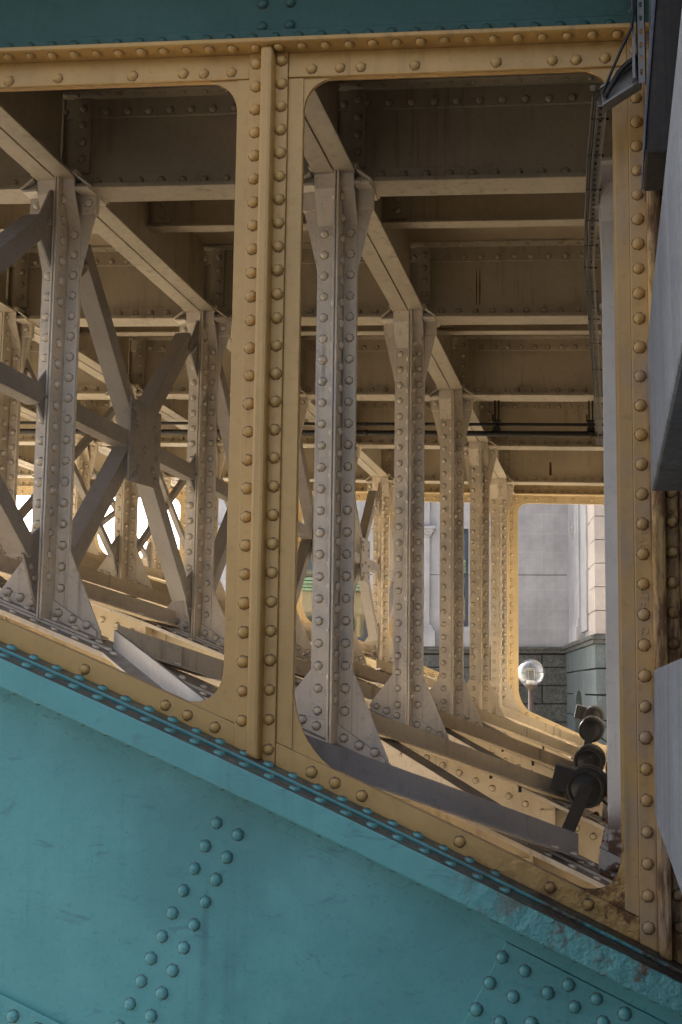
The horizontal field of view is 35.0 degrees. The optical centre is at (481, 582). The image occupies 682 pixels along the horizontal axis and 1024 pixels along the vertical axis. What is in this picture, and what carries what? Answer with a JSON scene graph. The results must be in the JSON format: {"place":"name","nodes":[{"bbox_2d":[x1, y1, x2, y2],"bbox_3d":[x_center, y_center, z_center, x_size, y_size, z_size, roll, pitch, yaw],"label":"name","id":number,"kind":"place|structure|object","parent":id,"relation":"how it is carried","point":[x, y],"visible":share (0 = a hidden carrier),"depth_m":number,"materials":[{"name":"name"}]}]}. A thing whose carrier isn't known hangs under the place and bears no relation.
{"place":"outdoors","nodes":[
{"label":"outdoors","id":0,"kind":"place"},
{"bbox_2d":[16,496,179,557],"label":"sky","id":1,"kind":"structure","parent":0,"point":[142,520],"materials":[{"name":"white"}]},
{"bbox_2d":[218,499,606,744],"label":"stone building","id":2,"kind":"structure","parent":0,"point":[561,601],"depth_m":21.87,"materials":[{"name":"stone"}]},
{"bbox_2d":[302,558,367,641],"bbox_3d":[-3.150,0.276,22.076,1.630,2.000,0.230,0,-6,-1],"label":"window","id":3,"kind":"structure","parent":2,"relation":"in","point":[360,628],"depth_m":22.06,"materials":[{"name":"glass"}]},
{"bbox_2d":[464,529,468,626],"bbox_3d":[-0.555,-0.087,22.162,0.560,2.040,0.230,0,-6,-1],"label":"window","id":4,"kind":"structure","parent":2,"relation":"in","point":[466,531],"depth_m":22.13,"materials":[{"name":"glass"}]},
{"bbox_3d":[-3.773,-0.876,7.949,0.440,1.177,0.224,-1,-6,7],"label":"steel column","id":5,"kind":"object","parent":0,"visible":0},
{"bbox_2d":[20,400,84,437],"bbox_3d":[-3.683,-1.552,8.812,0.170,0.398,1.453,-1,-6,7],"label":"stringer","id":6,"kind":"object","parent":5,"relation":"on","point":[28,412],"visible":0.19,"depth_m":8.70,"materials":[{"name":"beige paint"}]},
{"bbox_3d":[-4.773,-0.912,9.687,0.440,0.848,0.224,-1,-6,7],"label":"steel column","id":7,"kind":"object","parent":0,"visible":0},
{"bbox_2d":[18,445,34,470],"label":"stringer","id":8,"kind":"object","parent":7,"relation":"on","point":[26,456],"visible":0.32,"depth_m":10.85,"materials":[{"name":"beige paint"}]},
{"bbox_2d":[19,400,603,450],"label":"floor beam","id":9,"kind":"structure","parent":7,"relation":"on","point":[510,412],"depth_m":9.12,"materials":[{"name":"beige metal"}]},
{"label":"ground","id":10,"kind":"structure","parent":0,"visible":0},
{"bbox_2d":[0,574,604,863],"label":"arch rib","id":11,"kind":"object","parent":10,"relation":"on","point":[589,828],"visible":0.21,"depth_m":5.66,"materials":[{"name":"paint"}]},
{"bbox_2d":[0,306,39,560],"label":"steel column","id":12,"kind":"structure","parent":11,"relation":"on","point":[15,340],"depth_m":6.19,"materials":[{"name":"beige metal"}]},
{"bbox_2d":[0,269,17,312],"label":"stringer","id":13,"kind":"object","parent":12,"relation":"on","point":[5,307],"visible":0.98,"depth_m":6.18,"materials":[{"name":"beige paint"}]},
{"bbox_2d":[19,359,119,577],"bbox_3d":[-2.701,-0.734,6.998,0.068,1.376,1.493,-1,-6,7],"label":"cross brace","id":14,"kind":"object","parent":11,"relation":"attached to","point":[111,549],"visible":0.33,"depth_m":7.17,"materials":[{"name":"grey paint"}]},
{"bbox_2d":[0,554,180,628],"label":"lateral brace","id":15,"kind":"object","parent":11,"relation":"attached to","point":[120,602],"visible":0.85,"depth_m":5.70,"materials":[{"name":"beige paint"}]},
{"bbox_2d":[167,305,231,649],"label":"steel column","id":16,"kind":"structure","parent":11,"relation":"on","point":[207,621],"depth_m":6.00,"materials":[{"name":"beige metal"}]},
{"bbox_2d":[226,329,231,350],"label":"stringer","id":17,"kind":"object","parent":16,"relation":"on","point":[229,344],"visible":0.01,"depth_m":6.61,"materials":[{"name":"beige paint"}]},
{"bbox_2d":[6,238,601,326],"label":"floor beam","id":18,"kind":"structure","parent":16,"relation":"on","point":[501,282],"depth_m":5.97,"materials":[{"name":"beige metal"}]},
{"bbox_2d":[213,365,229,591],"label":"cross brace","id":19,"kind":"object","parent":11,"relation":"attached to","point":[220,540],"visible":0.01,"depth_m":6.42,"materials":[{"name":"grey paint"}]},
{"bbox_2d":[117,625,571,804],"bbox_3d":[-0.481,0.662,4.890,2.363,0.855,0.075,4,-7,-35],"label":"lateral brace","id":20,"kind":"object","parent":11,"relation":"attached to","point":[166,653],"visible":0.68,"depth_m":5.02,"materials":[{"name":"beige paint"}]},
{"bbox_2d":[369,303,448,739],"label":"steel column","id":21,"kind":"structure","parent":11,"relation":"on","point":[403,695],"depth_m":5.84,"materials":[{"name":"beige metal"}]},
{"bbox_2d":[428,335,462,389],"bbox_3d":[-0.301,-1.620,6.795,0.170,0.398,1.453,-1,-6,7],"label":"stringer","id":22,"kind":"object","parent":21,"relation":"on","point":[441,371],"visible":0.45,"depth_m":7.09,"materials":[{"name":"beige paint"}]},
{"bbox_2d":[79,324,600,335],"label":"cross beam","id":23,"kind":"structure","parent":22,"relation":"attached to","point":[553,329],"depth_m":6.77,"materials":[{"name":"beige metal"}]},
{"bbox_2d":[357,679,505,760],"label":"lateral brace","id":24,"kind":"object","parent":11,"relation":"attached to","point":[453,736],"visible":0.04,"depth_m":6.33,"materials":[{"name":"beige paint"}]},
{"bbox_2d":[550,762,607,831],"bbox_3d":[0.521,1.112,5.394,0.343,0.385,0.232,-1,-6,7],"label":"floodlight","id":25,"kind":"object","parent":11,"relation":"attached to","point":[583,786],"visible":0.94,"depth_m":5.32,"materials":[{"name":"black metal"}]},
{"bbox_2d":[593,303,607,821],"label":"steel column","id":26,"kind":"structure","parent":11,"relation":"on","point":[604,810],"depth_m":5.57,"materials":[{"name":"metal"}]},
{"bbox_2d":[0,602,612,888],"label":"arch rib","id":27,"kind":"object","parent":10,"relation":"on","point":[582,874],"visible":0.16,"depth_m":4.08,"materials":[{"name":"paint"}]},
{"bbox_2d":[0,576,6,589],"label":"lateral brace","id":28,"kind":"object","parent":27,"relation":"attached to","point":[3,581],"visible":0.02,"depth_m":4.99,"materials":[{"name":"beige paint"}]},
{"bbox_2d":[0,169,108,639],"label":"steel column","id":29,"kind":"structure","parent":27,"relation":"on","point":[63,601],"depth_m":4.42,"materials":[{"name":"grey metal"}]},
{"bbox_2d":[0,190,53,612],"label":"cross brace","id":30,"kind":"object","parent":29,"relation":"attached to","point":[21,236],"visible":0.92,"depth_m":4.20,"materials":[{"name":"grey paint"}]},
{"bbox_2d":[93,201,215,311],"bbox_3d":[-1.683,-1.807,5.369,0.170,0.398,1.453,-1,-6,7],"label":"stringer","id":31,"kind":"object","parent":29,"relation":"on","point":[171,265],"visible":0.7,"depth_m":5.47,"materials":[{"name":"beige paint"}]},
{"bbox_2d":[71,244,198,633],"bbox_3d":[-1.711,-0.658,5.258,0.134,1.785,1.493,-1,-6,7],"label":"cross brace","id":32,"kind":"object","parent":27,"relation":"attached to","point":[139,456],"visible":0.75,"depth_m":5.13,"materials":[{"name":"grey paint"}]},
{"bbox_2d":[295,162,390,764],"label":"steel column","id":33,"kind":"structure","parent":27,"relation":"on","point":[331,704],"depth_m":4.26,"materials":[{"name":"grey metal"}]},
{"bbox_2d":[0,72,612,203],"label":"floor beam","id":34,"kind":"structure","parent":33,"relation":"on","point":[495,134],"depth_m":4.40,"materials":[{"name":"beige metal"}]},
{"bbox_2d":[33,226,599,246],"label":"bridge deck","id":35,"kind":"structure","parent":34,"relation":"on","point":[499,233],"depth_m":5.83,"materials":[{"name":"metal"}]},
{"bbox_2d":[362,197,423,310],"bbox_3d":[-0.492,-1.777,5.221,0.170,0.398,1.453,-1,-6,7],"label":"stringer","id":36,"kind":"object","parent":33,"relation":"on","point":[386,255],"visible":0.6,"depth_m":5.41,"materials":[{"name":"beige paint"}]},
{"bbox_2d":[0,192,598,233],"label":"cross beam","id":37,"kind":"structure","parent":36,"relation":"attached to","point":[492,210],"depth_m":5.19,"materials":[{"name":"beige metal"}]},
{"bbox_2d":[295,681,500,804],"bbox_3d":[-0.470,0.771,4.978,0.075,0.842,2.307,5,-8,-42],"label":"lateral brace","id":38,"kind":"object","parent":27,"relation":"attached to","point":[400,756],"visible":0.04,"depth_m":4.72,"materials":[{"name":"beige paint"}]},
{"bbox_2d":[306,735,587,861],"bbox_3d":[-0.170,0.735,3.682,1.261,0.549,0.075,3,-7,-30],"label":"lateral brace","id":39,"kind":"object","parent":27,"relation":"attached to","point":[417,789],"visible":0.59,"depth_m":3.73,"materials":[{"name":"grey paint"}]},
{"bbox_2d":[586,157,621,879],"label":"steel column","id":40,"kind":"structure","parent":27,"relation":"on","point":[609,860],"depth_m":4.12,"materials":[{"name":"metal"}]},
{"bbox_2d":[583,0,645,446],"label":"cable tray","id":41,"kind":"object","parent":40,"relation":"attached to","point":[630,81],"visible":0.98,"depth_m":3.94,"materials":[{"name":"metal"}]},
{"bbox_2d":[586,0,634,431],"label":"cable","id":42,"kind":"object","parent":41,"relation":"attached to","point":[619,52],"visible":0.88,"depth_m":3.17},
{"bbox_2d":[591,55,636,301],"bbox_3d":[0.468,-1.440,4.289,0.108,0.224,2.299,0,-6,3],"label":"cable","id":43,"kind":"object","parent":41,"relation":"on","point":[622,68],"visible":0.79,"depth_m":3.16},
{"bbox_2d":[0,641,681,1023],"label":"arch rib","id":44,"kind":"object","parent":10,"relation":"on","point":[156,867],"visible":0.97,"depth_m":3.25,"materials":[{"name":"teal paint"}]},
{"bbox_2d":[100,630,205,701],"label":"lateral brace","id":45,"kind":"object","parent":44,"relation":"attached to","point":[126,655],"visible":0.54,"depth_m":3.92,"materials":[{"name":"paint"}]},
{"bbox_2d":[0,32,681,963],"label":"spandrel frame","id":46,"kind":"object","parent":44,"relation":"on","point":[248,706],"visible":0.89,"depth_m":3.34,"materials":[{"name":"paint"}]},
{"bbox_2d":[0,0,648,63],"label":"plate girder","id":47,"kind":"object","parent":46,"relation":"on","point":[34,31],"visible":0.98,"depth_m":3.52,"materials":[{"name":"teal metal"}]},
{"bbox_2d":[0,90,76,180],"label":"stringer","id":48,"kind":"object","parent":47,"relation":"attached to","point":[30,130],"visible":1,"depth_m":4.30,"materials":[{"name":"beige paint"}]},
{"bbox_2d":[304,81,355,173],"bbox_3d":[-0.644,-1.902,3.971,0.170,0.398,0.800,-1,-6,7],"label":"stringer","id":49,"kind":"object","parent":47,"relation":"attached to","point":[325,151],"visible":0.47,"depth_m":4.14,"materials":[{"name":"beige paint"}]},
{"bbox_2d":[149,577,606,770],"bbox_3d":[-2.145,0.977,10.792,7.540,3.513,0.380,-1,-6,7],"label":"arch rib","id":50,"kind":"object","parent":10,"relation":"on","point":[371,661],"visible":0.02,"depth_m":10.59,"materials":[{"name":"paint"}]},
{"bbox_2d":[98,552,165,581],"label":"lateral brace","id":51,"kind":"object","parent":50,"relation":"attached to","point":[155,574],"visible":0.03,"depth_m":10.61,"materials":[{"name":"beige paint"}]},
{"bbox_2d":[141,471,174,570],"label":"steel column","id":52,"kind":"structure","parent":50,"relation":"on","point":[155,563],"depth_m":11.04,"materials":[{"name":"beige metal"}]},
{"bbox_2d":[302,623,372,654],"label":"lateral brace","id":53,"kind":"object","parent":50,"relation":"attached to","point":[364,647],"visible":0.22,"depth_m":10.56,"materials":[{"name":"beige paint"}]},
{"bbox_2d":[363,473,393,663],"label":"steel column","id":54,"kind":"structure","parent":50,"relation":"on","point":[381,544],"depth_m":10.73,"materials":[{"name":"beige metal"}]},
{"bbox_2d":[389,519,393,624],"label":"cross brace","id":55,"kind":"object","parent":54,"relation":"attached to","point":[391,555],"visible":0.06,"depth_m":11.33,"materials":[{"name":"grey paint"}]},
{"bbox_2d":[376,658,583,746],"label":"lateral brace","id":56,"kind":"object","parent":50,"relation":"attached to","point":[520,718],"visible":0.45,"depth_m":9.87,"materials":[{"name":"beige paint"}]},
{"bbox_2d":[489,475,520,712],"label":"steel column","id":57,"kind":"structure","parent":50,"relation":"on","point":[501,490],"depth_m":10.57,"materials":[{"name":"beige metal"}]},
{"bbox_2d":[17,446,603,485],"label":"floor beam","id":58,"kind":"structure","parent":57,"relation":"on","point":[556,467],"depth_m":10.68,"materials":[{"name":"beige metal"}]},
{"bbox_2d":[574,704,606,727],"bbox_3d":[1.052,1.452,10.134,0.343,0.574,0.232,-1,-6,7],"label":"floodlight","id":59,"kind":"object","parent":50,"relation":"attached to","point":[582,712],"visible":0.45,"depth_m":10.09,"materials":[{"name":"black metal"}]},
{"bbox_2d":[295,654,604,815],"bbox_3d":[-2.527,0.662,7.644,7.540,3.513,0.380,-1,-6,7],"label":"arch rib","id":60,"kind":"object","parent":10,"relation":"on","point":[526,763],"visible":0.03,"depth_m":7.23,"materials":[{"name":"paint"}]},
{"bbox_2d":[97,384,152,588],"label":"steel column","id":61,"kind":"structure","parent":60,"relation":"on","point":[132,568],"depth_m":7.72,"materials":[{"name":"beige metal"}]},
{"bbox_2d":[32,329,137,388],"bbox_3d":[-2.683,-1.679,7.091,0.170,0.398,1.453,-1,-6,7],"label":"stringer","id":62,"kind":"object","parent":61,"relation":"on","point":[88,361],"visible":0.15,"depth_m":7.25,"materials":[{"name":"beige paint"}]},
{"bbox_2d":[159,399,188,428],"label":"stringer","id":63,"kind":"object","parent":61,"relation":"on","point":[173,410],"visible":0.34,"depth_m":8.63,"materials":[{"name":"beige paint"}]},
{"bbox_2d":[78,565,224,615],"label":"lateral brace","id":64,"kind":"object","parent":60,"relation":"attached to","point":[131,589],"visible":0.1,"depth_m":6.82,"materials":[{"name":"beige paint"}]},
{"bbox_2d":[137,471,185,551],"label":"cross brace","id":65,"kind":"object","parent":60,"relation":"attached to","point":[170,498],"visible":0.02,"depth_m":8.57,"materials":[{"name":"grey paint"}]},
{"bbox_2d":[295,387,310,659],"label":"steel column","id":66,"kind":"structure","parent":60,"relation":"on","point":[303,646],"depth_m":7.52,"materials":[{"name":"beige metal"}]},
{"bbox_2d":[305,400,314,425],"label":"stringer","id":67,"kind":"object","parent":66,"relation":"on","point":[310,414],"visible":0.09,"depth_m":8.29,"materials":[{"name":"beige paint"}]},
{"bbox_2d":[296,438,313,605],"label":"cross brace","id":68,"kind":"object","parent":60,"relation":"attached to","point":[305,535],"depth_m":8.14,"materials":[{"name":"grey paint"}]},
{"bbox_2d":[295,658,573,768],"bbox_3d":[-0.290,0.819,6.464,2.363,0.855,0.075,4,-7,-35],"label":"lateral brace","id":69,"kind":"object","parent":60,"relation":"attached to","point":[461,726],"visible":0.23,"depth_m":6.69,"materials":[{"name":"beige paint"}]},
{"bbox_2d":[384,672,509,736],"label":"lateral brace","id":70,"kind":"object","parent":60,"relation":"attached to","point":[488,727],"visible":0.08,"depth_m":7.96,"materials":[{"name":"beige paint"}]},
{"bbox_2d":[429,384,482,725],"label":"steel column","id":71,"kind":"structure","parent":60,"relation":"on","point":[451,409],"depth_m":7.42,"materials":[{"name":"beige metal"}]},
{"bbox_2d":[27,334,602,400],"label":"floor beam","id":72,"kind":"structure","parent":71,"relation":"on","point":[526,367],"depth_m":7.55,"materials":[{"name":"beige metal"}]},
{"bbox_2d":[466,401,488,441],"bbox_3d":[-0.110,-1.463,8.369,0.170,0.398,1.453,-1,-6,7],"label":"stringer","id":73,"kind":"object","parent":71,"relation":"on","point":[475,416],"visible":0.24,"depth_m":8.81,"materials":[{"name":"beige paint"}]},
{"bbox_2d":[573,744,606,775],"bbox_3d":[0.735,1.236,6.975,0.263,0.344,0.232,-1,-6,7],"label":"floodlight","id":74,"kind":"object","parent":60,"relation":"attached to","point":[593,754],"visible":0.58,"depth_m":6.91,"materials":[{"name":"black metal"}]},
{"bbox_2d":[354,661,605,773],"bbox_3d":[-2.336,0.820,9.217,7.540,3.513,0.380,-1,-6,7],"label":"arch rib","id":75,"kind":"object","parent":10,"relation":"on","point":[539,746],"visible":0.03,"depth_m":8.80,"materials":[{"name":"paint"}]},
{"bbox_2d":[72,434,101,555],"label":"steel column","id":76,"kind":"structure","parent":75,"relation":"on","point":[85,461],"depth_m":9.52,"materials":[{"name":"beige metal"}]},
{"bbox_2d":[98,446,112,455],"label":"stringer","id":77,"kind":"object","parent":76,"relation":"on","point":[105,450],"visible":0.05,"depth_m":9.98,"materials":[{"name":"beige paint"}]},
{"bbox_2d":[84,552,105,562],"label":"lateral brace","id":78,"kind":"object","parent":75,"relation":"attached to","point":[94,557],"depth_m":9.15,"materials":[{"name":"beige paint"}]},
{"bbox_2d":[91,468,150,566],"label":"cross brace","id":79,"kind":"object","parent":75,"relation":"attached to","point":[146,553],"visible":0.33,"depth_m":10.21,"materials":[{"name":"grey paint"}]},
{"bbox_2d":[80,557,311,643],"bbox_3d":[-2.111,0.185,8.364,2.150,0.634,0.075,5,-8,-40],"label":"lateral brace","id":80,"kind":"object","parent":75,"relation":"attached to","point":[95,565],"visible":0.02,"depth_m":8.10,"materials":[{"name":"beige paint"}]},
{"bbox_2d":[214,435,225,602],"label":"steel column","id":81,"kind":"structure","parent":75,"relation":"on","point":[220,460],"depth_m":9.36,"materials":[{"name":"beige metal"}]},
{"bbox_2d":[353,442,367,664],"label":"steel column","id":82,"kind":"structure","parent":75,"relation":"on","point":[358,656],"depth_m":9.08,"materials":[{"name":"beige metal"}]},
{"bbox_2d":[357,448,388,476],"bbox_3d":[-1.110,-1.335,10.091,0.170,0.398,1.454,-1,-6,7],"label":"stringer","id":83,"kind":"object","parent":82,"relation":"on","point":[369,461],"visible":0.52,"depth_m":10.37,"materials":[{"name":"beige paint"}]},
{"bbox_2d":[354,482,380,658],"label":"cross brace","id":84,"kind":"object","parent":75,"relation":"attached to","point":[365,565],"visible":0.65,"depth_m":10.22,"materials":[{"name":"grey paint"}]},
{"bbox_2d":[353,661,578,757],"bbox_3d":[-0.099,0.977,8.037,2.363,0.855,0.075,4,-7,-35],"label":"lateral brace","id":85,"kind":"object","parent":75,"relation":"attached to","point":[364,672],"visible":0.46,"depth_m":8.26,"materials":[{"name":"beige paint"}]},
{"bbox_2d":[464,438,504,717],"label":"steel column","id":86,"kind":"structure","parent":75,"relation":"on","point":[480,457],"depth_m":8.99,"materials":[{"name":"beige metal"}]},
{"bbox_2d":[492,450,506,478],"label":"stringer","id":87,"kind":"object","parent":86,"relation":"on","point":[498,471],"visible":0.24,"depth_m":10.34,"materials":[{"name":"beige paint"}]},
{"bbox_2d":[578,716,606,744],"bbox_3d":[0.907,1.315,8.566,0.274,0.476,0.232,-1,-6,7],"label":"floodlight","id":88,"kind":"object","parent":75,"relation":"attached to","point":[591,729],"visible":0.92,"depth_m":8.50,"materials":[{"name":"black metal"}]},
{"bbox_2d":[423,673,605,754],"bbox_3d":[-2.038,1.065,11.671,7.540,3.513,0.380,-1,-6,7],"label":"arch rib","id":89,"kind":"object","parent":10,"relation":"on","point":[430,676],"visible":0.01,"depth_m":11.39,"materials":[{"name":"paint"}]},
{"bbox_2d":[17,488,606,752],"bbox_3d":[-2.060,0.433,11.743,7.507,3.163,0.132,-1,-6,7],"label":"spandrel frame","id":90,"kind":"object","parent":89,"relation":"on","point":[517,502],"visible":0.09,"depth_m":11.50,"materials":[{"name":"paint"}]},
{"bbox_2d":[17,478,603,496],"bbox_3d":[-2.096,-1.426,11.933,7.660,1.130,0.168,-1,-6,7],"label":"plate girder","id":91,"kind":"object","parent":90,"relation":"on","point":[555,490],"visible":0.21,"depth_m":11.55,"materials":[{"name":"metal"}]},
{"bbox_2d":[171,480,185,490],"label":"stringer","id":92,"kind":"object","parent":91,"relation":"attached to","point":[173,483],"visible":0.06,"depth_m":11.65,"materials":[{"name":"beige paint"}]},
{"bbox_2d":[519,659,543,712],"bbox_3d":[0.712,2.176,15.387,0.400,2.129,0.400,-1,-6,7],"label":"lamp post","id":93,"kind":"object","parent":10,"relation":"on","point":[530,688],"visible":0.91,"depth_m":15.40,"materials":[{"name":"glass"}]},
{"bbox_3d":[1.235,-0.158,2.137,1.255,4.140,2.688,-1,-6,7],"label":"pier wall","id":94,"kind":"object","parent":10,"relation":"on","visible":0},
{"bbox_2d":[641,0,681,190],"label":"stone lintel","id":95,"kind":"structure","parent":94,"relation":"on","point":[664,21],"depth_m":3.00,"materials":[{"name":"grey stone"}]},
{"bbox_2d":[648,11,681,490],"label":"stone corbel","id":96,"kind":"object","parent":94,"relation":"on","point":[665,364],"visible":1,"depth_m":2.04,"materials":[{"name":"grey stone"}]},
{"bbox_2d":[654,658,681,892],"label":"stone block","id":97,"kind":"structure","parent":94,"relation":"on","point":[668,737],"depth_m":2.07,"materials":[{"name":"grey stone"}]},
{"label":"stringer","id":98,"kind":"object","parent":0,"visible":0},
{"bbox_2d":[77,399,602,401],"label":"cross beam","id":99,"kind":"structure","parent":98,"relation":"attached to","point":[425,400],"depth_m":8.34,"materials":[{"name":"beige metal"}]},
{"bbox_2d":[492,400,500,430],"bbox_3d":[0.116,-1.410,8.326,0.066,0.463,0.060,-1,-6,7],"label":"pipe hanger","id":100,"kind":"object","parent":99,"relation":"hanging from","point":[495,420],"visible":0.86,"depth_m":8.30,"materials":[{"name":"black metal"}]},
{"bbox_2d":[19,429,602,436],"bbox_3d":[-2.363,-1.214,8.608,7.281,0.289,0.051,-1,-6,7],"label":"pipe","id":101,"kind":"object","parent":100,"relation":"hanging from","point":[496,433],"visible":0.47,"depth_m":8.31,"materials":[{"name":"black metal"}]},
{"bbox_2d":[20,421,602,426],"bbox_3d":[-2.363,-1.286,8.615,7.281,0.272,0.030,-1,-6,7],"label":"pipe","id":102,"kind":"object","parent":100,"relation":"hanging from","point":[393,424],"visible":0.44,"depth_m":8.32,"materials":[{"name":"black metal"}]},
{"bbox_2d":[586,401,594,430],"bbox_3d":[0.840,-1.393,8.237,0.066,0.460,0.060,-1,-6,7],"label":"pipe hanger","id":103,"kind":"object","parent":99,"relation":"hanging from","point":[588,421],"visible":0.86,"depth_m":8.21,"materials":[{"name":"black metal"}]}
]}

